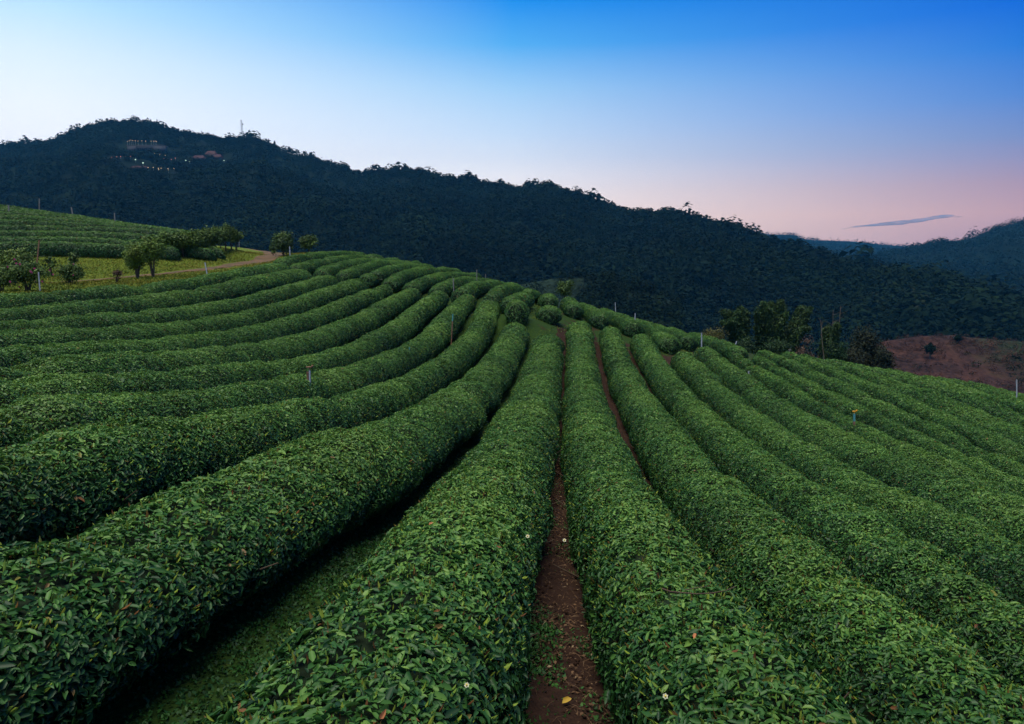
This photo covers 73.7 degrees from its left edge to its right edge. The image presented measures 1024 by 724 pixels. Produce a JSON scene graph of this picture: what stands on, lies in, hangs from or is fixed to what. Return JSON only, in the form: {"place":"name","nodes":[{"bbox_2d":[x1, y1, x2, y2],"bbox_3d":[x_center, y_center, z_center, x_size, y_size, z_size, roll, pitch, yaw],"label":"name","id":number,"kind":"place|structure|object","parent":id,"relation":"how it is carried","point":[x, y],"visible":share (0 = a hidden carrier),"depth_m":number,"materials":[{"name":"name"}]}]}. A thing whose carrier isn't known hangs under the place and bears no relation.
{"place":"outdoors","nodes":[
{"label":"outdoors","id":0,"kind":"place"},
{"bbox_2d":[0,247,311,293],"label":"grass","id":1,"kind":"structure","parent":0,"point":[140,280],"depth_m":43.49,"materials":[{"name":"plant"}]},
{"bbox_2d":[52,248,285,282],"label":"dirt track","id":2,"kind":"structure","parent":0,"point":[265,258],"depth_m":49.52,"materials":[{"name":"soil"}]},
{"bbox_2d":[2,245,754,723],"bbox_3d":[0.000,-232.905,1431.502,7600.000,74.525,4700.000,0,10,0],"label":"ground","id":3,"kind":"structure","parent":0,"point":[534,325],"depth_m":5.26,"materials":[{"name":"soil"}]},
{"bbox_2d":[0,265,17,291],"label":"flowering shrub","id":4,"kind":"object","parent":3,"relation":"on","point":[6,275],"visible":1,"depth_m":28.80,"materials":[{"name":"green plant"}]},
{"bbox_2d":[0,244,41,282],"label":"shrub","id":5,"kind":"object","parent":3,"relation":"on","point":[5,257],"visible":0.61,"depth_m":36.70,"materials":[{"name":"green plant"}]},
{"bbox_2d":[2,258,51,289],"bbox_3d":[-21.284,-3.765,29.919,2.329,1.672,2.144,0,10,0],"label":"flowering shrub","id":6,"kind":"object","parent":3,"relation":"on","point":[28,273],"visible":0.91,"depth_m":29.64,"materials":[{"name":"green plant"}]},
{"bbox_2d":[49,262,86,283],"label":"flowering shrub","id":7,"kind":"object","parent":3,"relation":"on","point":[72,272],"visible":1,"depth_m":34.64,"materials":[{"name":"green plant"}]},
{"bbox_2d":[0,208,143,224],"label":"tea hedge","id":8,"kind":"object","parent":3,"relation":"on","point":[15,210],"visible":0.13,"depth_m":59.71,"materials":[{"name":"green plant"}]},
{"bbox_2d":[0,211,170,228],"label":"tea hedge","id":9,"kind":"object","parent":3,"relation":"on","point":[55,215],"visible":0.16,"depth_m":58.18,"materials":[{"name":"green plant"}]},
{"bbox_2d":[0,240,181,260],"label":"tea hedge","id":10,"kind":"object","parent":3,"relation":"on","point":[65,248],"visible":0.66,"depth_m":49.32,"materials":[{"name":"green plant"}]},
{"bbox_2d":[0,224,186,237],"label":"tea hedge","id":11,"kind":"object","parent":3,"relation":"on","point":[23,227],"visible":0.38,"depth_m":53.70,"materials":[{"name":"green plant"}]},
{"bbox_2d":[0,214,189,231],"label":"tea hedge","id":12,"kind":"object","parent":3,"relation":"on","point":[24,217],"visible":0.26,"depth_m":56.68,"materials":[{"name":"green plant"}]},
{"bbox_2d":[0,219,216,246],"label":"tea hedge","id":13,"kind":"object","parent":3,"relation":"on","point":[36,222],"visible":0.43,"depth_m":55.18,"materials":[{"name":"green plant"}]},
{"bbox_2d":[0,235,216,260],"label":"tea hedge","id":14,"kind":"object","parent":3,"relation":"on","point":[200,253],"visible":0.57,"depth_m":50.75,"materials":[{"name":"green plant"}]},
{"bbox_2d":[0,229,225,259],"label":"tea hedge","id":15,"kind":"object","parent":3,"relation":"on","point":[219,253],"visible":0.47,"depth_m":52.22,"materials":[{"name":"green plant"}]},
{"bbox_2d":[121,241,147,277],"bbox_3d":[-21.911,-5.864,39.761,1.541,2.360,1.775,0,10,0],"label":"tree","id":16,"kind":"object","parent":3,"relation":"on","point":[131,251],"visible":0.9,"depth_m":39.47,"materials":[{"name":"green plant"}]},
{"bbox_2d":[0,263,290,307],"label":"tea hedge","id":17,"kind":"object","parent":3,"relation":"on","point":[23,299],"visible":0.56,"depth_m":25.18,"materials":[{"name":"green plant"}]},
{"bbox_2d":[137,234,167,276],"bbox_3d":[-20.932,-6.109,39.896,1.635,2.687,1.740,-7,12,-32],"label":"tree","id":18,"kind":"object","parent":3,"relation":"on","point":[153,249],"visible":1,"depth_m":39.51,"materials":[{"name":"green plant"}]},
{"bbox_2d":[0,268,311,323],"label":"tea hedge","id":19,"kind":"object","parent":3,"relation":"on","point":[237,287],"visible":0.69,"depth_m":24.79,"materials":[{"name":"green plant"}]},
{"bbox_2d":[156,231,177,248],"bbox_3d":[-25.155,-8.562,49.860,1.492,2.207,1.351,-7,13,-33],"label":"tree","id":20,"kind":"object","parent":3,"relation":"on","point":[169,238],"visible":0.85,"depth_m":49.54,"materials":[{"name":"green plant"}]},
{"bbox_2d":[0,275,338,334],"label":"tea hedge","id":21,"kind":"object","parent":3,"relation":"on","point":[212,308],"visible":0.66,"depth_m":22.89,"materials":[{"name":"green plant"}]},
{"bbox_2d":[173,230,188,257],"bbox_3d":[-24.444,-8.630,50.435,1.204,2.160,1.512,-6,12,-31],"label":"tree","id":22,"kind":"object","parent":3,"relation":"on","point":[182,241],"visible":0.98,"depth_m":50.05,"materials":[{"name":"green plant"}]},
{"bbox_2d":[0,278,366,348],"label":"tea hedge","id":23,"kind":"object","parent":3,"relation":"on","point":[309,301],"visible":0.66,"depth_m":20.46,"materials":[{"name":"green plant"}]},
{"bbox_2d":[185,229,203,248],"bbox_3d":[-23.656,-8.736,50.799,1.412,2.322,1.387,0,10,0],"label":"tree","id":24,"kind":"object","parent":3,"relation":"on","point":[194,239],"visible":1,"depth_m":50.49,"materials":[{"name":"green plant"}]},
{"bbox_2d":[0,284,392,368],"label":"tea hedge","id":25,"kind":"object","parent":3,"relation":"on","point":[288,325],"visible":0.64,"depth_m":19.28,"materials":[{"name":"green plant"}]},
{"bbox_2d":[196,228,212,245],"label":"tree","id":26,"kind":"object","parent":3,"relation":"on","point":[205,236],"visible":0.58,"depth_m":51.56,"materials":[{"name":"green plant"}]},
{"bbox_2d":[0,287,422,383],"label":"tea hedge","id":27,"kind":"object","parent":3,"relation":"on","point":[355,327],"visible":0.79,"depth_m":16.82,"materials":[{"name":"green plant"}]},
{"bbox_2d":[0,290,449,407],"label":"tea hedge","id":28,"kind":"object","parent":3,"relation":"on","point":[400,328],"visible":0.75,"depth_m":13.52,"materials":[{"name":"green plant"}]},
{"bbox_2d":[0,294,476,447],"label":"tea hedge","id":29,"kind":"object","parent":3,"relation":"on","point":[21,419],"visible":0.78,"depth_m":11.03,"materials":[{"name":"green plant"}]},
{"bbox_2d":[0,300,500,561],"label":"tea hedge","id":30,"kind":"object","parent":3,"relation":"on","point":[73,481],"visible":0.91,"depth_m":6.69,"materials":[{"name":"green plant"}]},
{"bbox_2d":[55,446,472,723],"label":"weeds","id":31,"kind":"object","parent":3,"relation":"on","point":[350,552],"visible":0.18,"depth_m":4.93,"materials":[{"name":"green plant"}]},
{"bbox_2d":[0,322,529,723],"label":"tea hedge","id":32,"kind":"object","parent":3,"relation":"on","point":[102,611],"visible":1,"depth_m":4.67,"materials":[{"name":"green plant"}]},
{"bbox_2d":[270,231,294,254],"bbox_3d":[-19.502,-9.960,57.838,2.013,2.290,2.210,0,10,0],"label":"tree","id":33,"kind":"object","parent":3,"relation":"on","point":[283,241],"visible":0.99,"depth_m":57.66,"materials":[{"name":"green plant"}]},
{"bbox_2d":[297,233,318,251],"bbox_3d":[-17.726,-10.387,59.934,1.821,1.875,2.071,0,10,0],"label":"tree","id":34,"kind":"object","parent":3,"relation":"on","point":[307,242],"visible":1,"depth_m":59.27,"materials":[{"name":"green plant"}]},
{"bbox_2d":[273,250,366,265],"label":"tea hedge","id":35,"kind":"object","parent":3,"relation":"on","point":[290,260],"visible":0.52,"depth_m":50.98,"materials":[{"name":"green plant"}]},
{"bbox_2d":[289,254,382,274],"bbox_3d":[-13.358,-7.527,52.388,1.918,1.434,14.026,3,11,14],"label":"tea hedge","id":36,"kind":"object","parent":3,"relation":"on","point":[311,266],"visible":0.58,"depth_m":49.61,"materials":[{"name":"green plant"}]},
{"bbox_2d":[313,257,399,276],"bbox_3d":[-11.384,-7.153,51.336,1.798,1.478,13.977,2,11,13],"label":"tea hedge","id":37,"kind":"object","parent":3,"relation":"on","point":[333,269],"visible":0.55,"depth_m":47.25,"materials":[{"name":"green plant"}]},
{"bbox_2d":[359,273,378,287],"bbox_3d":[-9.280,-5.263,44.083,1.295,1.057,1.944,0,10,0],"label":"tea mound","id":38,"kind":"object","parent":3,"relation":"on","point":[370,280],"visible":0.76,"depth_m":43.55,"materials":[{"name":"green plant"}]},
{"bbox_2d":[335,259,419,281],"bbox_3d":[-9.713,-6.871,50.387,2.044,1.547,13.926,2,11,13],"label":"tea hedge","id":39,"kind":"object","parent":3,"relation":"on","point":[356,271],"visible":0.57,"depth_m":46.73,"materials":[{"name":"green plant"}]},
{"bbox_2d":[201,334,564,723],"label":"tea hedge","id":40,"kind":"object","parent":3,"relation":"on","point":[418,619],"visible":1,"depth_m":3.94,"materials":[{"name":"green plant"}]},
{"bbox_2d":[370,262,433,284],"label":"tea hedge","id":41,"kind":"object","parent":3,"relation":"on","point":[383,273],"visible":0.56,"depth_m":47.48,"materials":[{"name":"green plant"}]},
{"bbox_2d":[381,266,461,291],"bbox_3d":[-6.366,-6.171,49.109,1.845,1.519,12.524,3,11,17],"label":"tea hedge","id":42,"kind":"object","parent":3,"relation":"on","point":[397,281],"visible":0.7,"depth_m":46.20,"materials":[{"name":"green plant"}]},
{"bbox_2d":[401,271,480,293],"bbox_3d":[-4.937,-5.740,48.347,1.992,1.338,12.032,4,11,19],"label":"tea hedge","id":43,"kind":"object","parent":3,"relation":"on","point":[425,283],"visible":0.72,"depth_m":45.74,"materials":[{"name":"green plant"}]},
{"bbox_2d":[428,276,490,296],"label":"tea hedge","id":44,"kind":"object","parent":3,"relation":"on","point":[446,286],"visible":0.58,"depth_m":43.54,"materials":[{"name":"green plant"}]},
{"bbox_2d":[450,279,509,302],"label":"tea hedge","id":45,"kind":"object","parent":3,"relation":"on","point":[477,289],"visible":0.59,"depth_m":41.63,"materials":[{"name":"green plant"}]},
{"bbox_2d":[482,282,525,303],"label":"tea hedge","id":46,"kind":"object","parent":3,"relation":"on","point":[498,293],"visible":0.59,"depth_m":39.36,"materials":[{"name":"green plant"}]},
{"bbox_2d":[499,291,534,312],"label":"tea hedge","id":47,"kind":"object","parent":3,"relation":"on","point":[527,299],"visible":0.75,"depth_m":37.32,"materials":[{"name":"green plant"}]},
{"bbox_2d":[504,299,530,324],"bbox_3d":[0.261,-2.425,34.529,1.381,1.504,2.325,0,10,0],"label":"tea mound","id":48,"kind":"object","parent":3,"relation":"on","point":[517,311],"visible":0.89,"depth_m":33.78,"materials":[{"name":"green plant"}]},
{"bbox_2d":[382,283,699,358],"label":"grass","id":49,"kind":"structure","parent":3,"relation":"on","point":[537,318],"depth_m":36.41,"materials":[{"name":"plant"}]},
{"bbox_2d":[537,293,558,306],"bbox_3d":[2.288,-3.866,43.232,1.458,1.087,3.503,0,10,0],"label":"tea mound","id":50,"kind":"object","parent":3,"relation":"on","point":[551,299],"visible":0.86,"depth_m":41.95,"materials":[{"name":"green plant"}]},
{"bbox_2d":[535,305,561,323],"bbox_3d":[2.012,-2.651,37.240,1.571,1.006,2.882,0,10,0],"label":"tea mound","id":51,"kind":"object","parent":3,"relation":"on","point":[549,314],"visible":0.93,"depth_m":36.21,"materials":[{"name":"green plant"}]},
{"bbox_2d":[554,279,574,297],"bbox_3d":[3.874,-5.091,50.404,1.538,2.119,1.502,0,10,0],"label":"round tree","id":52,"kind":"object","parent":3,"relation":"on","point":[565,287],"visible":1,"depth_m":50.16,"materials":[{"name":"green plant"}]},
{"bbox_2d":[559,296,584,318],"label":"tea hedge","id":53,"kind":"object","parent":3,"relation":"on","point":[572,307],"visible":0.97,"depth_m":41.15,"materials":[{"name":"green plant"}]},
{"bbox_2d":[580,302,610,329],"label":"tea hedge","id":54,"kind":"object","parent":3,"relation":"on","point":[598,318],"visible":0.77,"depth_m":39.77,"materials":[{"name":"green plant"}]},
{"bbox_2d":[600,308,643,337],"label":"tea hedge","id":55,"kind":"object","parent":3,"relation":"on","point":[627,325],"visible":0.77,"depth_m":39.85,"materials":[{"name":"green plant"}]},
{"bbox_2d":[632,317,668,335],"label":"tea hedge","id":56,"kind":"object","parent":3,"relation":"on","point":[647,324],"visible":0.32,"depth_m":40.96,"materials":[{"name":"green plant"}]},
{"bbox_2d":[643,327,681,354],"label":"tea hedge","id":57,"kind":"object","parent":3,"relation":"on","point":[666,342],"visible":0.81,"depth_m":35.80,"materials":[{"name":"green plant"}]},
{"bbox_2d":[648,321,697,351],"bbox_3d":[10.219,-1.954,45.515,1.447,1.586,13.573,0,10,0],"label":"tea hedge","id":58,"kind":"object","parent":3,"relation":"on","point":[688,342],"visible":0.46,"depth_m":39.35,"materials":[{"name":"green plant"}]},
{"bbox_2d":[552,321,872,723],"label":"tea hedge","id":59,"kind":"object","parent":3,"relation":"on","point":[634,548],"visible":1,"depth_m":4.80,"materials":[{"name":"green plant"}]},
{"bbox_2d":[702,325,728,341],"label":"yellow bush","id":60,"kind":"object","parent":3,"relation":"on","point":[717,334],"visible":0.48,"depth_m":67.66,"materials":[{"name":"green plant"}]},
{"bbox_2d":[689,332,748,358],"bbox_3d":[12.794,-1.161,43.522,1.361,1.567,12.869,0,10,2],"label":"tea hedge","id":61,"kind":"object","parent":3,"relation":"on","point":[725,348],"visible":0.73,"depth_m":40.27,"materials":[{"name":"green plant"}]},
{"bbox_2d":[718,305,751,344],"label":"bamboo clump","id":62,"kind":"object","parent":3,"relation":"on","point":[736,323],"visible":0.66,"depth_m":74.59,"materials":[{"name":"green plant"}]},
{"bbox_2d":[736,336,760,353],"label":"shrub","id":63,"kind":"object","parent":3,"relation":"on","point":[746,343],"visible":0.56,"depth_m":71.43,"materials":[{"name":"green plant"}]},
{"bbox_2d":[752,298,789,353],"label":"bamboo clump","id":64,"kind":"object","parent":3,"relation":"on","point":[770,318],"visible":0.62,"depth_m":74.37,"materials":[{"name":"green plant"}]},
{"bbox_2d":[758,337,796,354],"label":"shrub","id":65,"kind":"object","parent":3,"relation":"on","point":[779,347],"visible":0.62,"depth_m":71.36,"materials":[{"name":"green plant"}]},
{"bbox_2d":[780,304,813,352],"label":"bamboo clump","id":66,"kind":"object","parent":3,"relation":"on","point":[796,329],"visible":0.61,"depth_m":75.25,"materials":[{"name":"green plant"}]},
{"bbox_2d":[598,326,1023,723],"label":"tea hedge","id":67,"kind":"object","parent":3,"relation":"on","point":[883,657],"visible":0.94,"depth_m":5.94,"materials":[{"name":"green plant"}]},
{"bbox_2d":[629,334,1023,685],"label":"tea hedge","id":68,"kind":"object","parent":3,"relation":"on","point":[863,543],"visible":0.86,"depth_m":8.44,"materials":[{"name":"green plant"}]},
{"bbox_2d":[816,321,842,360],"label":"bamboo clump","id":69,"kind":"object","parent":3,"relation":"on","point":[830,331],"visible":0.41,"depth_m":75.36,"materials":[{"name":"green plant"}]},
{"bbox_2d":[822,337,849,363],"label":"shrub","id":70,"kind":"object","parent":3,"relation":"on","point":[837,353],"visible":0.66,"depth_m":73.51,"materials":[{"name":"green plant"}]},
{"bbox_2d":[670,352,1023,605],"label":"tea hedge","id":71,"kind":"object","parent":3,"relation":"on","point":[987,558],"visible":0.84,"depth_m":11.29,"materials":[{"name":"green plant"}]},
{"bbox_2d":[844,341,872,365],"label":"shrub","id":72,"kind":"object","parent":3,"relation":"on","point":[853,355],"visible":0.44,"depth_m":74.35,"materials":[{"name":"green plant"}]},
{"bbox_2d":[694,347,1023,549],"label":"tea hedge","id":73,"kind":"object","parent":3,"relation":"on","point":[996,510],"visible":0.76,"depth_m":14.43,"materials":[{"name":"green plant"}]},
{"bbox_2d":[843,322,890,367],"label":"dark tree","id":74,"kind":"object","parent":3,"relation":"on","point":[866,341],"visible":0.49,"depth_m":76.75,"materials":[{"name":"green plant"}]},
{"bbox_2d":[728,353,1023,499],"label":"tea hedge","id":75,"kind":"object","parent":3,"relation":"on","point":[781,387],"visible":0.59,"depth_m":19.05,"materials":[{"name":"green plant"}]},
{"bbox_2d":[871,346,897,368],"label":"dark tree","id":76,"kind":"object","parent":3,"relation":"on","point":[886,361],"visible":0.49,"depth_m":73.62,"materials":[{"name":"green plant"}]},
{"bbox_2d":[751,356,1023,493],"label":"tea hedge","id":77,"kind":"object","parent":3,"relation":"on","point":[843,404],"visible":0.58,"depth_m":20.38,"materials":[{"name":"green plant"}]},
{"bbox_2d":[753,350,1023,478],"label":"tea hedge","id":78,"kind":"object","parent":3,"relation":"on","point":[961,443],"visible":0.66,"depth_m":22.60,"materials":[{"name":"green plant"}]},
{"bbox_2d":[780,351,1023,464],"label":"tea hedge","id":79,"kind":"object","parent":3,"relation":"on","point":[988,440],"visible":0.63,"depth_m":23.63,"materials":[{"name":"green plant"}]},
{"bbox_2d":[800,354,1023,449],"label":"tea hedge","id":80,"kind":"object","parent":3,"relation":"on","point":[964,412],"visible":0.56,"depth_m":25.86,"materials":[{"name":"green plant"}]},
{"bbox_2d":[825,358,1023,427],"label":"tea hedge","id":81,"kind":"object","parent":3,"relation":"on","point":[1007,413],"visible":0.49,"depth_m":27.97,"materials":[{"name":"green plant"}]},
{"bbox_2d":[878,367,1023,414],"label":"tea hedge","id":82,"kind":"object","parent":3,"relation":"on","point":[1017,407],"visible":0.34,"depth_m":28.75,"materials":[{"name":"green plant"}]},
{"bbox_2d":[924,375,1023,402],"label":"tea hedge","id":83,"kind":"object","parent":3,"relation":"on","point":[989,389],"visible":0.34,"depth_m":31.24,"materials":[{"name":"green plant"}]},
{"bbox_2d":[0,126,1004,339],"bbox_3d":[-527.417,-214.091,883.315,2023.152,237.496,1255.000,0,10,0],"label":"forested hill","id":84,"kind":"structure","parent":0,"point":[149,164],"depth_m":662.93,"materials":[{"name":"green plant"}]},
{"bbox_2d":[126,145,167,153],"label":"hilltop hall","id":85,"kind":"structure","parent":84,"relation":"on","point":[161,148],"depth_m":880.08,"materials":[{"name":"grey"}]},
{"bbox_2d":[0,117,1023,356],"bbox_3d":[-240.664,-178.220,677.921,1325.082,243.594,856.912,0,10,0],"label":"hill forest","id":86,"kind":"object","parent":84,"relation":"on","point":[899,300],"visible":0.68,"depth_m":528.33,"materials":[{"name":"green plant"}]},
{"bbox_2d":[682,318,849,355],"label":"hill forest","id":87,"kind":"object","parent":84,"relation":"on","point":[702,328],"depth_m":366.69,"materials":[{"name":"green plant"}]},
{"bbox_2d":[0,0,1023,246],"label":"sky","id":88,"kind":"structure","parent":0,"point":[821,119],"materials":[{"name":"blue"}]},
{"bbox_2d":[523,325,616,723],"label":"earth path","id":89,"kind":"structure","parent":0,"point":[536,706],"depth_m":5.52,"materials":[{"name":"brown soil"}]},
{"bbox_2d":[522,621,571,723],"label":"weeds","id":90,"kind":"object","parent":89,"relation":"on","point":[536,647],"visible":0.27,"depth_m":5.13,"materials":[{"name":"green plant"}]},
{"bbox_2d":[532,474,606,720],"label":"soil clods","id":91,"kind":"object","parent":89,"relation":"on","point":[597,696],"visible":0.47,"depth_m":6.08,"materials":[{"name":"soil"}]},
{"bbox_2d":[522,478,618,723],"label":"weeds","id":92,"kind":"object","parent":89,"relation":"on","point":[587,653],"visible":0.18,"depth_m":5.67,"materials":[{"name":"green plant"}]},
{"bbox_2d":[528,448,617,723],"bbox_3d":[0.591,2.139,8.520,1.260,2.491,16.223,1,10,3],"label":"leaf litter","id":93,"kind":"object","parent":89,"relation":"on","point":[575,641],"visible":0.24,"depth_m":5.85,"materials":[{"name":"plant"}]},
{"bbox_2d":[522,277,679,328],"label":"meadow knoll","id":94,"kind":"structure","parent":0,"point":[549,284],"depth_m":291.46,"materials":[{"name":"green plant"}]},
{"bbox_2d":[521,275,615,306],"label":"meadow tufts","id":95,"kind":"object","parent":94,"relation":"on","point":[562,279],"visible":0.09,"depth_m":290.49,"materials":[{"name":"green plant"}]},
{"bbox_2d":[526,267,685,328],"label":"valley wood","id":96,"kind":"object","parent":94,"relation":"on","point":[652,314],"visible":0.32,"depth_m":281.67,"materials":[{"name":"green plant"}]},
{"bbox_2d":[592,330,638,468],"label":"earth path","id":97,"kind":"structure","parent":0,"point":[604,385],"depth_m":25.93,"materials":[{"name":"soil"}]},
{"bbox_2d":[760,233,907,256],"bbox_3d":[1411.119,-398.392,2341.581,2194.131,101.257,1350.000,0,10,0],"label":"ridge","id":98,"kind":"structure","parent":0,"point":[831,244],"depth_m":2345.29,"materials":[{"name":"plant"}]},
{"bbox_2d":[754,226,914,252],"bbox_3d":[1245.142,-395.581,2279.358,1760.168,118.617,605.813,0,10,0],"label":"hill forest","id":99,"kind":"object","parent":98,"relation":"on","point":[819,241],"visible":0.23,"depth_m":2301.69,"materials":[{"name":"green plant"}]},
{"bbox_2d":[865,215,950,225],"bbox_3d":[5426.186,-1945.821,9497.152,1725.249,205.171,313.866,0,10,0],"label":"cloud","id":100,"kind":"structure","parent":0,"point":[890,223],"depth_m":9424.50,"materials":[{"name":"grey"}]},
{"bbox_2d":[817,335,1023,392],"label":"bare hillside","id":101,"kind":"structure","parent":0,"point":[982,369],"depth_m":218.88,"materials":[{"name":"soil"}]},
{"bbox_2d":[848,332,1023,394],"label":"dry scrub","id":102,"kind":"object","parent":101,"relation":"on","point":[971,341],"visible":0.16,"depth_m":225.47,"materials":[{"name":"brown plant"}]},
{"bbox_2d":[913,333,1023,390],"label":"dark scrub","id":103,"kind":"object","parent":101,"relation":"on","point":[1007,368],"visible":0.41,"depth_m":217.54,"materials":[{"name":"green plant"}]},
{"bbox_2d":[874,224,1023,292],"bbox_3d":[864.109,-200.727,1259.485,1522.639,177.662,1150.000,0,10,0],"label":"forested hill","id":104,"kind":"structure","parent":0,"point":[1004,248],"depth_m":1062.88,"materials":[{"name":"plant"}]},
{"bbox_2d":[838,217,1023,287],"bbox_3d":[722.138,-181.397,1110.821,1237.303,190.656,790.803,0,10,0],"label":"hill forest","id":105,"kind":"object","parent":104,"relation":"on","point":[967,272],"visible":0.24,"depth_m":1072.91,"materials":[{"name":"green plant"}]},
{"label":"low spur","id":106,"kind":"structure","parent":0,"visible":0},
{"bbox_2d":[833,249,918,267],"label":"hill forest","id":107,"kind":"object","parent":106,"relation":"on","point":[885,260],"visible":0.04,"depth_m":1061.81,"materials":[{"name":"green plant"}]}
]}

